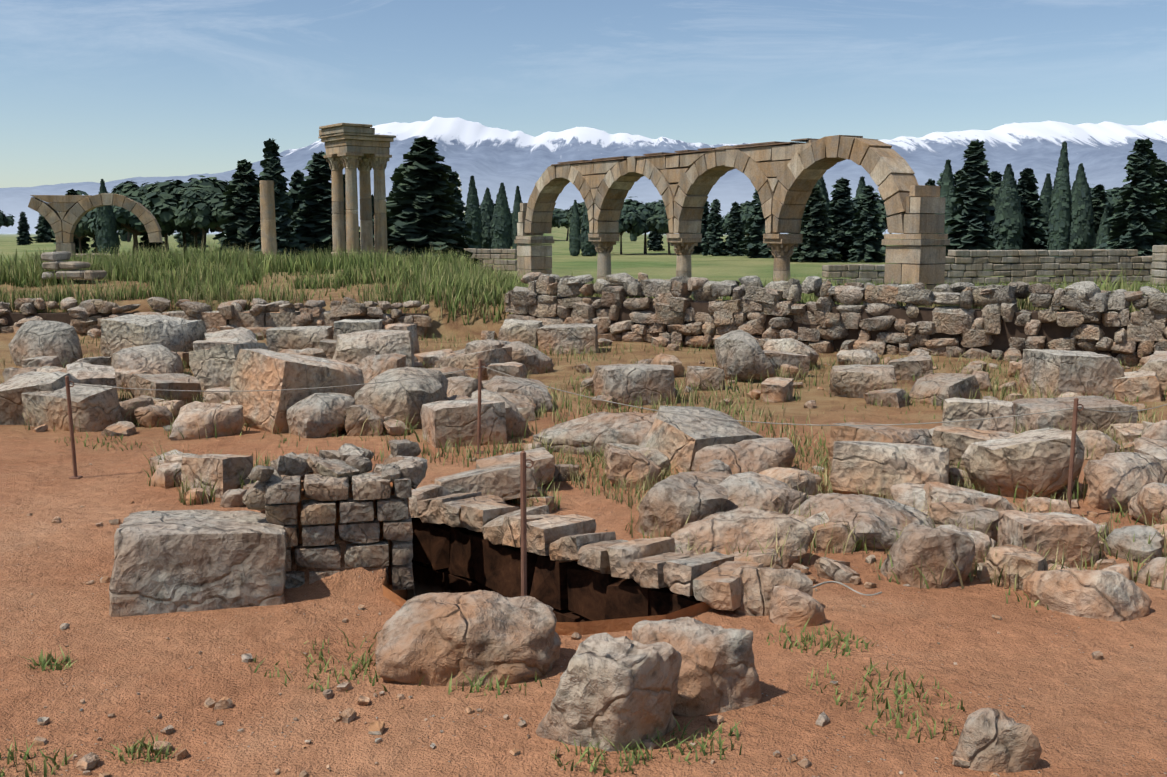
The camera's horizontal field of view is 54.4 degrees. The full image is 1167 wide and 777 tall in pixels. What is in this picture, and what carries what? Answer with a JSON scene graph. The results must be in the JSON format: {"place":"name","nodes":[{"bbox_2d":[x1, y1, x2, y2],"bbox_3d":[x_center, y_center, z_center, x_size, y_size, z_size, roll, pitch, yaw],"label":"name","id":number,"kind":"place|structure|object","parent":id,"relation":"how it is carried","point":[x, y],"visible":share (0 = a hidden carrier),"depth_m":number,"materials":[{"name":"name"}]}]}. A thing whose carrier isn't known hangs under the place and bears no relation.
{"place":"outdoors","nodes":[
{"label":"outdoors","id":0,"kind":"place"},
{"bbox_2d":[0,212,1166,776],"bbox_3d":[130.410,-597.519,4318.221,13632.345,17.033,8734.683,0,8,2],"label":"ground","id":1,"kind":"structure","parent":0,"point":[1082,714],"depth_m":5.43,"materials":[{"name":"soil"}]},
{"bbox_2d":[0,210,14,226],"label":"tree","id":2,"kind":"object","parent":1,"relation":"on","point":[6,221],"visible":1,"depth_m":412.54,"materials":[{"name":"green plant"}]},
{"bbox_2d":[16,211,33,244],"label":"tree","id":3,"kind":"object","parent":1,"relation":"on","point":[24,237],"visible":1,"depth_m":281.24,"materials":[{"name":"green plant"}]},
{"bbox_2d":[32,213,55,242],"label":"tree","id":4,"kind":"object","parent":1,"relation":"on","point":[43,227],"visible":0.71,"depth_m":351.53,"materials":[{"name":"green plant"}]},
{"bbox_2d":[53,189,90,253],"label":"fir tree","id":5,"kind":"object","parent":1,"relation":"on","point":[84,244],"visible":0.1,"depth_m":136.54,"materials":[{"name":"green plant"}]},
{"bbox_2d":[50,214,94,253],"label":"pine tree","id":6,"kind":"object","parent":1,"relation":"on","point":[81,230],"visible":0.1,"depth_m":129.35,"materials":[{"name":"green plant"}]},
{"bbox_2d":[91,239,95,252],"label":"fir tree","id":7,"kind":"object","parent":1,"relation":"on","point":[93,244],"depth_m":148.72,"materials":[{"name":"green plant"}]},
{"bbox_2d":[28,193,162,257],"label":"arch","id":8,"kind":"structure","parent":1,"relation":"on","point":[63,215],"depth_m":54.37,"materials":[{"name":"stone"}]},
{"bbox_2d":[95,179,120,253],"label":"cypress tree","id":9,"kind":"object","parent":1,"relation":"on","point":[107,234],"visible":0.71,"depth_m":109.49,"materials":[{"name":"green plant"}]},
{"bbox_2d":[82,191,135,252],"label":"pine tree","id":10,"kind":"object","parent":1,"relation":"on","point":[85,219],"depth_m":128.53,"materials":[{"name":"green plant"}]},
{"bbox_2d":[110,181,139,238],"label":"pine tree","id":11,"kind":"object","parent":1,"relation":"on","point":[126,186],"visible":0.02,"depth_m":131.91,"materials":[{"name":"green plant"}]},
{"bbox_2d":[118,229,132,240],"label":"tree","id":12,"kind":"object","parent":1,"relation":"on","point":[124,237],"visible":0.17,"depth_m":415.55,"materials":[{"name":"green plant"}]},
{"bbox_2d":[86,190,178,250],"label":"pine tree","id":13,"kind":"object","parent":1,"relation":"on","point":[130,222],"visible":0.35,"depth_m":117.38,"materials":[{"name":"green plant"}]},
{"bbox_2d":[138,233,164,253],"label":"fir tree","id":14,"kind":"object","parent":1,"relation":"on","point":[146,243],"visible":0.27,"depth_m":134.27,"materials":[{"name":"green plant"}]},
{"bbox_2d":[121,180,194,251],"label":"pine tree","id":15,"kind":"object","parent":1,"relation":"on","point":[140,192],"depth_m":122.96,"materials":[{"name":"green plant"}]},
{"bbox_2d":[181,231,186,251],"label":"pine tree","id":16,"kind":"object","parent":1,"relation":"on","point":[184,240],"depth_m":140.32,"materials":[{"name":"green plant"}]},
{"bbox_2d":[142,175,228,253],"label":"pine tree","id":17,"kind":"object","parent":1,"relation":"on","point":[161,200],"visible":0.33,"depth_m":113.95,"materials":[{"name":"green plant"}]},
{"bbox_2d":[173,231,207,247],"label":"tree","id":18,"kind":"object","parent":1,"relation":"on","point":[189,238],"visible":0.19,"depth_m":235.28,"materials":[{"name":"green plant"}]},
{"bbox_2d":[168,225,216,251],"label":"pine tree","id":19,"kind":"object","parent":1,"relation":"on","point":[193,230],"visible":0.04,"depth_m":132.80,"materials":[{"name":"green plant"}]},
{"bbox_2d":[174,186,228,234],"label":"pine tree","id":20,"kind":"object","parent":1,"relation":"on","point":[199,208],"visible":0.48,"depth_m":106.75,"materials":[{"name":"green plant"}]},
{"bbox_2d":[212,159,260,253],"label":"fir tree","id":21,"kind":"object","parent":1,"relation":"on","point":[242,221],"visible":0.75,"depth_m":98.88,"materials":[{"name":"green plant"}]},
{"bbox_2d":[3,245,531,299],"bbox_3d":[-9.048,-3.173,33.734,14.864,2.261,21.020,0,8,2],"label":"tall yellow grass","id":22,"kind":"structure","parent":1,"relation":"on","point":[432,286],"depth_m":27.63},
{"bbox_2d":[0,234,535,302],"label":"tall grass","id":23,"kind":"structure","parent":1,"relation":"on","point":[145,276],"depth_m":27.89,"materials":[{"name":"plant"}]},
{"bbox_2d":[260,180,276,254],"bbox_3d":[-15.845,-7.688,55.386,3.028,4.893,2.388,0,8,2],"label":"stone column","id":24,"kind":"structure","parent":1,"relation":"on","point":[267,219],"depth_m":55.57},
{"bbox_2d":[253,138,301,256],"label":"fir tree","id":25,"kind":"object","parent":1,"relation":"on","point":[273,170],"visible":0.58,"depth_m":94.00,"materials":[{"name":"green plant"}]},
{"bbox_2d":[288,170,306,251],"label":"fir tree","id":26,"kind":"object","parent":1,"relation":"on","point":[297,177],"visible":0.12,"depth_m":103.73,"materials":[{"name":"green plant"}]},
{"bbox_2d":[291,151,345,257],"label":"fir tree","id":27,"kind":"object","parent":1,"relation":"on","point":[313,229],"visible":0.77,"depth_m":96.57,"materials":[{"name":"green plant"}]},
{"bbox_2d":[242,439,427,589],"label":"stone wall","id":28,"kind":"structure","parent":1,"relation":"on","point":[329,477],"depth_m":6.52,"materials":[{"name":"stone"}]},
{"bbox_2d":[291,481,408,585],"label":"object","id":29,"kind":"object","parent":28,"relation":"attached to","point":[338,518],"depth_m":6.64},
{"bbox_2d":[343,174,360,250],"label":"fir tree","id":30,"kind":"object","parent":1,"relation":"on","point":[345,208],"visible":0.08,"depth_m":118.76,"materials":[{"name":"green plant"}]},
{"bbox_2d":[318,123,395,258],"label":"temple columns","id":31,"kind":"structure","parent":1,"relation":"on","point":[351,148],"depth_m":58.98,"materials":[{"name":"stone"}]},
{"bbox_2d":[371,194,374,250],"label":"fir tree","id":32,"kind":"object","parent":1,"relation":"on","point":[372,198],"visible":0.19,"depth_m":128.88,"materials":[{"name":"green plant"}]},
{"bbox_2d":[161,310,597,353],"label":"ashlar blocks","id":33,"kind":"structure","parent":1,"relation":"on","point":[283,334],"depth_m":19.23,"materials":[{"name":"stone"}]},
{"bbox_2d":[387,167,400,211],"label":"fir tree","id":34,"kind":"object","parent":1,"relation":"on","point":[393,186],"visible":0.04,"depth_m":120.78,"materials":[{"name":"green plant"}]},
{"bbox_2d":[372,136,483,265],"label":"fir tree","id":35,"kind":"object","parent":1,"relation":"on","point":[422,215],"visible":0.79,"depth_m":86.17,"materials":[{"name":"green plant"}]},
{"bbox_2d":[446,171,477,258],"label":"fir tree","id":36,"kind":"object","parent":1,"relation":"on","point":[460,208],"visible":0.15,"depth_m":112.68,"materials":[{"name":"green plant"}]},
{"bbox_2d":[465,175,482,253],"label":"cypress tree","id":37,"kind":"object","parent":1,"relation":"on","point":[473,216],"visible":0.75,"depth_m":147.72,"materials":[{"name":"green plant"}]},
{"bbox_2d":[480,187,494,253],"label":"cypress tree","id":38,"kind":"object","parent":1,"relation":"on","point":[487,205],"visible":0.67,"depth_m":152.85,"materials":[{"name":"green plant"}]},
{"bbox_2d":[490,182,512,253],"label":"cypress tree","id":39,"kind":"object","parent":1,"relation":"on","point":[501,224],"visible":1,"depth_m":148.10,"materials":[{"name":"green plant"}]},
{"bbox_2d":[511,186,525,248],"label":"cypress tree","id":40,"kind":"object","parent":1,"relation":"on","point":[516,206],"visible":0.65,"depth_m":158.03,"materials":[{"name":"green plant"}]},
{"bbox_2d":[0,432,1066,776],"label":"weed tufts","id":41,"kind":"object","parent":1,"relation":"on","point":[822,644],"visible":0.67,"depth_m":4.90,"materials":[{"name":"green plant"}]},
{"bbox_2d":[383,531,712,634],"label":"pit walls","id":42,"kind":"structure","parent":1,"relation":"on","point":[398,598],"depth_m":5.83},
{"bbox_2d":[407,518,701,621],"bbox_3d":[-0.286,1.719,7.250,2.904,1.429,0.227,8,11,45],"label":"pit lining","id":43,"kind":"object","parent":1,"relation":"in","point":[471,560],"visible":0.25,"depth_m":7.20,"materials":[{"name":"soil"}]},
{"bbox_2d":[552,207,570,240],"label":"tree","id":44,"kind":"object","parent":1,"relation":"on","point":[560,220],"visible":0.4,"depth_m":419.77,"materials":[{"name":"green plant"}]},
{"bbox_2d":[0,278,1139,317],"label":"low stone wall","id":45,"kind":"structure","parent":1,"relation":"on","point":[85,296],"depth_m":23.18,"materials":[{"name":"stone"}]},
{"bbox_2d":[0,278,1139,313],"bbox_3d":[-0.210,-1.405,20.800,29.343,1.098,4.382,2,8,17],"label":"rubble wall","id":46,"kind":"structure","parent":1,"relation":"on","point":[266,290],"depth_m":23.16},
{"bbox_2d":[65,359,1083,595],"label":"fence posts","id":47,"kind":"object","parent":1,"relation":"on","point":[523,460],"visible":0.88,"depth_m":8.02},
{"bbox_2d":[71,366,1166,595],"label":"fence rope","id":48,"kind":"object","parent":47,"relation":"attached to","point":[645,408],"visible":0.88,"depth_m":9.30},
{"bbox_2d":[569,200,580,255],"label":"cypress tree","id":49,"kind":"object","parent":1,"relation":"on","point":[574,235],"visible":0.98,"depth_m":148.25,"materials":[{"name":"green plant"}]},
{"bbox_2d":[565,202,585,221],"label":"tree","id":50,"kind":"object","parent":1,"relation":"on","point":[579,205],"visible":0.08,"depth_m":355.99,"materials":[{"name":"green plant"}]},
{"bbox_2d":[567,207,583,225],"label":"tree","id":51,"kind":"object","parent":1,"relation":"on","point":[580,211],"visible":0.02,"depth_m":350.33,"materials":[{"name":"green plant"}]},
{"bbox_2d":[0,314,1166,776],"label":"boulder field","id":52,"kind":"structure","parent":1,"relation":"on","point":[146,354],"depth_m":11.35,"materials":[{"name":"stone"}]},
{"bbox_2d":[0,272,1166,370],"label":"rubble wall stones","id":53,"kind":"object","parent":1,"relation":"on","point":[754,301],"visible":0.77,"depth_m":19.50,"materials":[{"name":"stone"}]},
{"bbox_2d":[0,296,1166,362],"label":"rubble wall","id":54,"kind":"structure","parent":1,"relation":"on","point":[1050,331],"depth_m":18.76,"materials":[{"name":"stone"}]},
{"bbox_2d":[0,342,1166,589],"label":"dry grass","id":55,"kind":"structure","parent":1,"relation":"on","point":[996,576],"depth_m":8.47,"materials":[{"name":"plant"}]},
{"bbox_2d":[0,247,1166,298],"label":"grass","id":56,"kind":"structure","parent":1,"relation":"on","point":[318,264],"depth_m":32.14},
{"bbox_2d":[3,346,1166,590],"bbox_3d":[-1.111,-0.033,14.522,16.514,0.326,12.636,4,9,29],"label":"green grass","id":57,"kind":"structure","parent":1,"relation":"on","point":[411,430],"depth_m":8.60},
{"bbox_2d":[409,447,763,610],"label":"stone slabs","id":58,"kind":"structure","parent":1,"relation":"on","point":[709,579],"depth_m":7.00,"materials":[{"name":"stone"}]},
{"bbox_2d":[579,206,598,255],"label":"cypress tree","id":59,"kind":"object","parent":1,"relation":"on","point":[587,247],"visible":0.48,"depth_m":147.81,"materials":[{"name":"green plant"}]},
{"bbox_2d":[41,245,1166,298],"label":"ashlar walls","id":60,"kind":"structure","parent":1,"relation":"on","point":[971,266],"depth_m":61.16,"materials":[{"name":"stone"}]},
{"bbox_2d":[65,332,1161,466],"bbox_3d":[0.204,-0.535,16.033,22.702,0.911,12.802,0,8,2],"label":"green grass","id":61,"kind":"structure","parent":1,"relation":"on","point":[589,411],"depth_m":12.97,"materials":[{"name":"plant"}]},
{"bbox_2d":[81,326,1163,467],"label":"dry grass","id":62,"kind":"structure","parent":1,"relation":"on","point":[737,407],"depth_m":12.85,"materials":[{"name":"plant"}]},
{"bbox_2d":[604,202,651,254],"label":"pine tree","id":63,"kind":"object","parent":1,"relation":"on","point":[635,222],"visible":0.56,"depth_m":155.59,"materials":[{"name":"green plant"}]},
{"bbox_2d":[630,234,636,240],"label":"tree","id":64,"kind":"object","parent":1,"relation":"on","point":[633,237],"visible":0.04,"depth_m":415.93,"materials":[{"name":"green plant"}]},
{"bbox_2d":[622,196,665,253],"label":"pine tree","id":65,"kind":"object","parent":1,"relation":"on","point":[651,208],"visible":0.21,"depth_m":159.58,"materials":[{"name":"green plant"}]},
{"bbox_2d":[646,230,664,250],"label":"fir tree","id":66,"kind":"object","parent":1,"relation":"on","point":[654,242],"visible":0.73,"depth_m":187.56,"materials":[{"name":"green plant"}]},
{"bbox_2d":[647,209,692,254],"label":"pine tree","id":67,"kind":"object","parent":1,"relation":"on","point":[658,221],"visible":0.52,"depth_m":156.44,"materials":[{"name":"green plant"}]},
{"bbox_2d":[692,201,710,253],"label":"fir tree","id":68,"kind":"object","parent":1,"relation":"on","point":[698,249],"visible":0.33,"depth_m":166.57,"materials":[{"name":"green plant"}]},
{"bbox_2d":[701,199,725,255],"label":"fir tree","id":69,"kind":"object","parent":1,"relation":"on","point":[713,244],"visible":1,"depth_m":147.55,"materials":[{"name":"green plant"}]},
{"bbox_2d":[514,135,949,298],"bbox_3d":[3.306,-5.094,37.142,1.098,5.257,20.415,-5,9,-33],"label":"stone arcade","id":70,"kind":"object","parent":1,"relation":"on","point":[784,179],"visible":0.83,"depth_m":33.28},
{"bbox_2d":[551,138,817,165],"bbox_3d":[2.912,-7.709,37.388,0.998,0.094,13.539,-5,9,-33],"label":"coping","id":71,"kind":"object","parent":70,"relation":"on","point":[744,146],"visible":0.6,"depth_m":35.99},
{"bbox_2d":[723,201,745,255],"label":"fir tree","id":72,"kind":"object","parent":1,"relation":"on","point":[735,234],"visible":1,"depth_m":147.60,"materials":[{"name":"green plant"}]},
{"bbox_2d":[721,206,751,235],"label":"pine tree","id":73,"kind":"object","parent":1,"relation":"on","point":[726,219],"visible":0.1,"depth_m":165.33,"materials":[{"name":"green plant"}]},
{"bbox_2d":[726,201,754,214],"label":"pine tree","id":74,"kind":"object","parent":1,"relation":"on","point":[745,204],"visible":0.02,"depth_m":190.28,"materials":[{"name":"green plant"}]},
{"bbox_2d":[742,204,755,222],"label":"pine tree","id":75,"kind":"object","parent":1,"relation":"on","point":[750,207],"visible":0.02,"depth_m":164.74,"materials":[{"name":"green plant"}]},
{"bbox_2d":[738,189,779,257],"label":"fir tree","id":76,"kind":"object","parent":1,"relation":"on","point":[752,245],"visible":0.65,"depth_m":137.35,"materials":[{"name":"green plant"}]},
{"bbox_2d":[555,446,985,546],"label":"dry grass","id":77,"kind":"structure","parent":1,"relation":"on","point":[643,488],"depth_m":8.95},
{"bbox_2d":[558,449,987,506],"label":"grass","id":78,"kind":"structure","parent":1,"relation":"on","point":[659,478],"depth_m":9.13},
{"bbox_2d":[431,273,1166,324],"bbox_3d":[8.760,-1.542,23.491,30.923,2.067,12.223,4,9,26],"label":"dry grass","id":79,"kind":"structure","parent":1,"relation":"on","point":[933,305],"depth_m":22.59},
{"bbox_2d":[433,267,1166,325],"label":"green grass","id":80,"kind":"structure","parent":1,"relation":"on","point":[499,303],"depth_m":22.65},
{"bbox_2d":[790,184,842,261],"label":"fir tree","id":81,"kind":"object","parent":1,"relation":"on","point":[816,245],"visible":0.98,"depth_m":117.33,"materials":[{"name":"green plant"}]},
{"bbox_2d":[816,176,830,217],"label":"cypress tree","id":82,"kind":"object","parent":1,"relation":"on","point":[821,183],"visible":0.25,"depth_m":125.38,"materials":[{"name":"green plant"}]},
{"bbox_2d":[827,177,856,260],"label":"fir tree","id":83,"kind":"object","parent":1,"relation":"on","point":[841,211],"visible":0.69,"depth_m":121.86,"materials":[{"name":"green plant"}]},
{"bbox_2d":[855,176,865,198],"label":"cypress tree","id":84,"kind":"object","parent":1,"relation":"on","point":[861,184],"visible":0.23,"depth_m":142.78,"materials":[{"name":"green plant"}]},
{"bbox_2d":[843,185,885,262],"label":"fir tree","id":85,"kind":"object","parent":1,"relation":"on","point":[866,246],"visible":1,"depth_m":117.02,"materials":[{"name":"green plant"}]},
{"bbox_2d":[850,189,891,238],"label":"pine tree","id":86,"kind":"object","parent":1,"relation":"on","point":[881,210],"visible":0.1,"depth_m":124.30,"materials":[{"name":"green plant"}]},
{"bbox_2d":[915,178,935,245],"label":"fir tree","id":87,"kind":"object","parent":1,"relation":"on","point":[930,182],"visible":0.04,"depth_m":122.01,"materials":[{"name":"green plant"}]},
{"bbox_2d":[936,171,955,187],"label":"fir tree","id":88,"kind":"object","parent":1,"relation":"on","point":[939,183],"visible":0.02,"depth_m":125.31,"materials":[{"name":"green plant"}]},
{"bbox_2d":[935,159,957,263],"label":"cypress tree","id":89,"kind":"object","parent":1,"relation":"on","point":[947,188],"visible":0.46,"depth_m":106.81,"materials":[{"name":"green plant"}]},
{"bbox_2d":[953,168,964,187],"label":"fir tree","id":90,"kind":"object","parent":1,"relation":"on","point":[957,175],"visible":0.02,"depth_m":124.86,"materials":[{"name":"green plant"}]},
{"bbox_2d":[942,139,996,263],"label":"fir tree","id":91,"kind":"object","parent":1,"relation":"on","point":[967,222],"visible":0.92,"depth_m":101.58,"materials":[{"name":"green plant"}]},
{"bbox_2d":[955,185,999,224],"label":"pine tree","id":92,"kind":"object","parent":1,"relation":"on","point":[994,193],"visible":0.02,"depth_m":111.22,"materials":[{"name":"green plant"}]},
{"bbox_2d":[986,171,1003,263],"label":"fir tree","id":93,"kind":"object","parent":1,"relation":"on","point":[994,178],"visible":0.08,"depth_m":111.75,"materials":[{"name":"green plant"}]},
{"bbox_2d":[990,164,1025,263],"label":"cypress tree","id":94,"kind":"object","parent":1,"relation":"on","point":[1008,225],"visible":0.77,"depth_m":106.78,"materials":[{"name":"green plant"}]},
{"bbox_2d":[1017,168,1048,263],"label":"fir tree","id":95,"kind":"object","parent":1,"relation":"on","point":[1027,188],"visible":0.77,"depth_m":108.85,"materials":[{"name":"green plant"}]},
{"bbox_2d":[1038,173,1052,239],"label":"cypress tree","id":96,"kind":"object","parent":1,"relation":"on","point":[1046,193],"visible":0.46,"depth_m":114.31,"materials":[{"name":"green plant"}]},
{"bbox_2d":[1047,141,1071,256],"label":"cypress tree","id":97,"kind":"object","parent":1,"relation":"on","point":[1059,223],"visible":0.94,"depth_m":97.14,"materials":[{"name":"green plant"}]},
{"bbox_2d":[1068,163,1095,262],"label":"cypress tree","id":98,"kind":"object","parent":1,"relation":"on","point":[1082,235],"visible":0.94,"depth_m":100.69,"materials":[{"name":"green plant"}]},
{"bbox_2d":[1092,198,1108,247],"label":"fir tree","id":99,"kind":"object","parent":1,"relation":"on","point":[1097,206],"visible":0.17,"depth_m":119.08,"materials":[{"name":"green plant"}]},
{"bbox_2d":[1091,184,1111,230],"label":"fir tree","id":100,"kind":"object","parent":1,"relation":"on","point":[1099,192],"visible":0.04,"depth_m":126.23,"materials":[{"name":"green plant"}]},
{"bbox_2d":[1094,206,1110,247],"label":"cypress tree","id":101,"kind":"object","parent":1,"relation":"on","point":[1103,231],"visible":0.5,"depth_m":97.45,"materials":[{"name":"green plant"}]},
{"bbox_2d":[1090,184,1120,226],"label":"pine tree","id":102,"kind":"object","parent":1,"relation":"on","point":[1112,198],"visible":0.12,"depth_m":127.48,"materials":[{"name":"green plant"}]},
{"bbox_2d":[1110,195,1123,239],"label":"fir tree","id":103,"kind":"object","parent":1,"relation":"on","point":[1121,199],"depth_m":102.28,"materials":[{"name":"green plant"}]},
{"bbox_2d":[1093,138,1166,269],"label":"fir tree","id":104,"kind":"object","parent":1,"relation":"on","point":[1137,221],"visible":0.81,"depth_m":88.77,"materials":[{"name":"green plant"}]},
{"bbox_2d":[1150,158,1166,244],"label":"fir tree","id":105,"kind":"object","parent":1,"relation":"on","point":[1160,169],"visible":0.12,"depth_m":92.73,"materials":[{"name":"green plant"}]},
{"bbox_2d":[0,116,1166,232],"bbox_3d":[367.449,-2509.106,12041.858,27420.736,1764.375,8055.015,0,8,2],"label":"mountains","id":106,"kind":"structure","parent":0,"point":[491,159],"depth_m":14084.40,"materials":[{"name":"snow"}]},
{"bbox_2d":[0,0,1166,187],"label":"sky","id":107,"kind":"structure","parent":0,"point":[91,90],"materials":[{"name":"blue"}]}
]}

